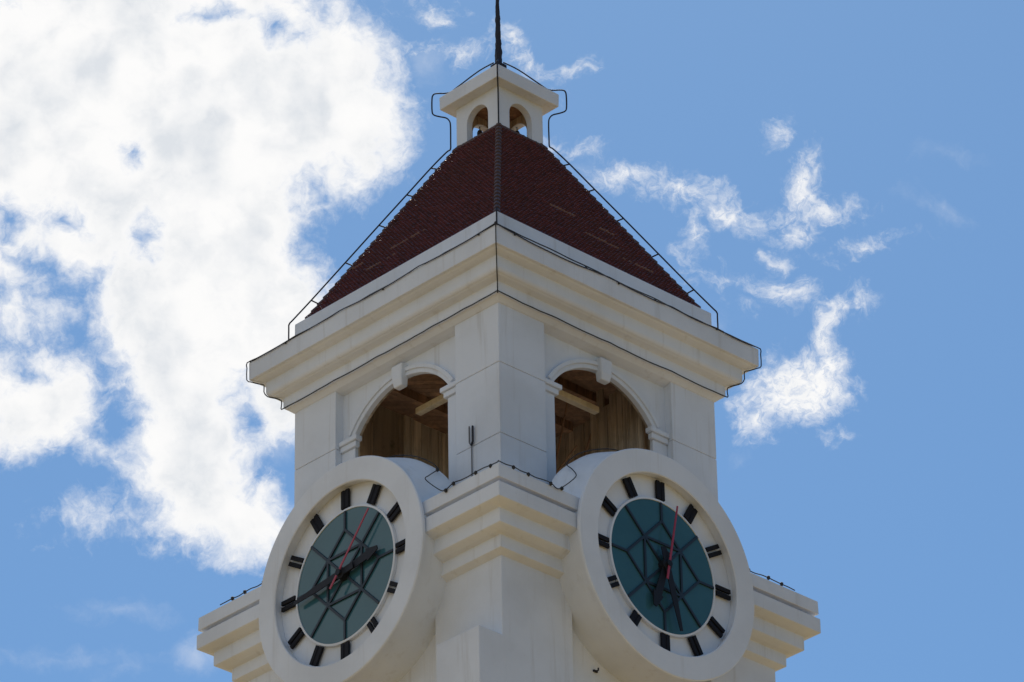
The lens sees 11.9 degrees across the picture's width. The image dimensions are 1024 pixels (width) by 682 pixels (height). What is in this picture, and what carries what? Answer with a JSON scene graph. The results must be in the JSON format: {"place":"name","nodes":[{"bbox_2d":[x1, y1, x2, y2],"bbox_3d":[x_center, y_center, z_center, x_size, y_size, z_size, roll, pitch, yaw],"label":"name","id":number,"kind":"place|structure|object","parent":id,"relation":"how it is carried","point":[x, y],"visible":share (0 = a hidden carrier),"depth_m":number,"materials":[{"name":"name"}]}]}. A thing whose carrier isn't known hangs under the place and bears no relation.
{"place":"outdoors","nodes":[
{"label":"outdoors","id":0,"kind":"place"},
{"bbox_2d":[0,0,1023,681],"label":"sky","id":1,"kind":"structure","parent":0,"point":[841,182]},
{"label":"ground","id":2,"kind":"structure","parent":0,"visible":0},
{"bbox_2d":[197,64,820,681],"bbox_3d":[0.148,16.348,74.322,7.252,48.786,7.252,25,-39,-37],"label":"clock tower","id":3,"kind":"structure","parent":2,"relation":"on","point":[529,390],"depth_m":81.35,"materials":[{"name":"white paint"}]},
{"bbox_2d":[220,583,261,604],"bbox_3d":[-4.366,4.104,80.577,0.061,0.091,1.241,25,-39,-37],"label":"ledge string","id":4,"kind":"object","parent":3,"relation":"attached to","point":[244,592],"visible":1,"depth_m":80.62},
{"bbox_2d":[259,456,451,681],"bbox_3d":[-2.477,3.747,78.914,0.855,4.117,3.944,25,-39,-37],"label":"tower clock","id":5,"kind":"object","parent":3,"relation":"attached to","point":[353,585],"visible":0.98,"depth_m":78.55,"materials":[{"name":"white paint"}]},
{"bbox_2d":[246,223,497,409],"bbox_3d":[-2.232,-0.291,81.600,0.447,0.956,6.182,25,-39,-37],"label":"lightning conductor cable","id":6,"kind":"object","parent":3,"relation":"attached to","point":[281,408],"visible":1,"depth_m":81.74,"materials":[{"name":"metal"}]},
{"bbox_2d":[250,224,494,362],"bbox_3d":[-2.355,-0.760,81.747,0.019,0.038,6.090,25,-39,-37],"label":"thin wire","id":7,"kind":"object","parent":3,"relation":"attached to","point":[364,297],"visible":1,"depth_m":81.81,"materials":[{"name":"black metal"}]},
{"bbox_2d":[288,62,493,338],"bbox_3d":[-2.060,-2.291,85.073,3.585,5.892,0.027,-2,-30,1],"label":"lightning conductor","id":8,"kind":"object","parent":3,"relation":"attached to","point":[353,253],"visible":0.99,"depth_m":85.11,"materials":[{"name":"metal"}]},
{"bbox_2d":[468,425,473,476],"bbox_3d":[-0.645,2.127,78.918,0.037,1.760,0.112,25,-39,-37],"label":"aerial","id":9,"kind":"object","parent":3,"relation":"attached to","point":[471,443],"visible":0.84,"depth_m":79.19,"materials":[{"name":"black metal"}]},
{"bbox_2d":[495,221,497,292],"bbox_3d":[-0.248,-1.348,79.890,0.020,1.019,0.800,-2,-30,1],"label":"corner cable","id":10,"kind":"object","parent":3,"relation":"attached to","point":[496,256],"visible":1,"depth_m":79.75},
{"bbox_2d":[496,58,498,224],"bbox_3d":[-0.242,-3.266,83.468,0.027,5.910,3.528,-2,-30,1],"label":"lightning conductor","id":11,"kind":"object","parent":3,"relation":"attached to","point":[497,61],"visible":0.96,"depth_m":85.16,"materials":[{"name":"metal"}]},
{"bbox_2d":[491,0,506,67],"bbox_3d":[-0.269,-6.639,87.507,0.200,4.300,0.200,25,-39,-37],"label":"lightning rod","id":12,"kind":"object","parent":3,"relation":"on","point":[498,49],"visible":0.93,"depth_m":86.71,"materials":[{"name":"metal"}]},
{"bbox_2d":[387,448,619,492],"bbox_3d":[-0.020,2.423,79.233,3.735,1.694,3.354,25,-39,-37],"label":"cable","id":13,"kind":"object","parent":3,"relation":"attached to","point":[561,488],"visible":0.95,"depth_m":77.53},
{"bbox_2d":[503,62,718,327],"bbox_3d":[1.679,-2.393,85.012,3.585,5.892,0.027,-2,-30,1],"label":"lightning conductor","id":14,"kind":"object","parent":3,"relation":"attached to","point":[620,215],"visible":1,"depth_m":85.09,"materials":[{"name":"metal"}]},
{"bbox_2d":[494,222,751,344],"bbox_3d":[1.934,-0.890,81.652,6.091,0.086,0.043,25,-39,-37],"label":"thin wire","id":15,"kind":"object","parent":3,"relation":"attached to","point":[601,273],"visible":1,"depth_m":81.04,"materials":[{"name":"black metal"}]},
{"bbox_2d":[496,223,761,397],"bbox_3d":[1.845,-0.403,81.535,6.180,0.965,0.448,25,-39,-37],"label":"lightning conductor cable","id":16,"kind":"object","parent":3,"relation":"attached to","point":[515,234],"visible":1,"depth_m":81.65,"materials":[{"name":"metal"}]},
{"bbox_2d":[552,448,753,681],"bbox_3d":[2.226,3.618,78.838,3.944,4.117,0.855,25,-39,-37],"label":"tower clock","id":17,"kind":"object","parent":3,"relation":"attached to","point":[655,579],"visible":1,"depth_m":78.44,"materials":[{"name":"white paint"}]},
{"bbox_2d":[749,568,794,590],"bbox_3d":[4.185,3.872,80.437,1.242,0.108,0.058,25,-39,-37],"label":"cable","id":18,"kind":"object","parent":3,"relation":"attached to","point":[769,578],"visible":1,"depth_m":80.46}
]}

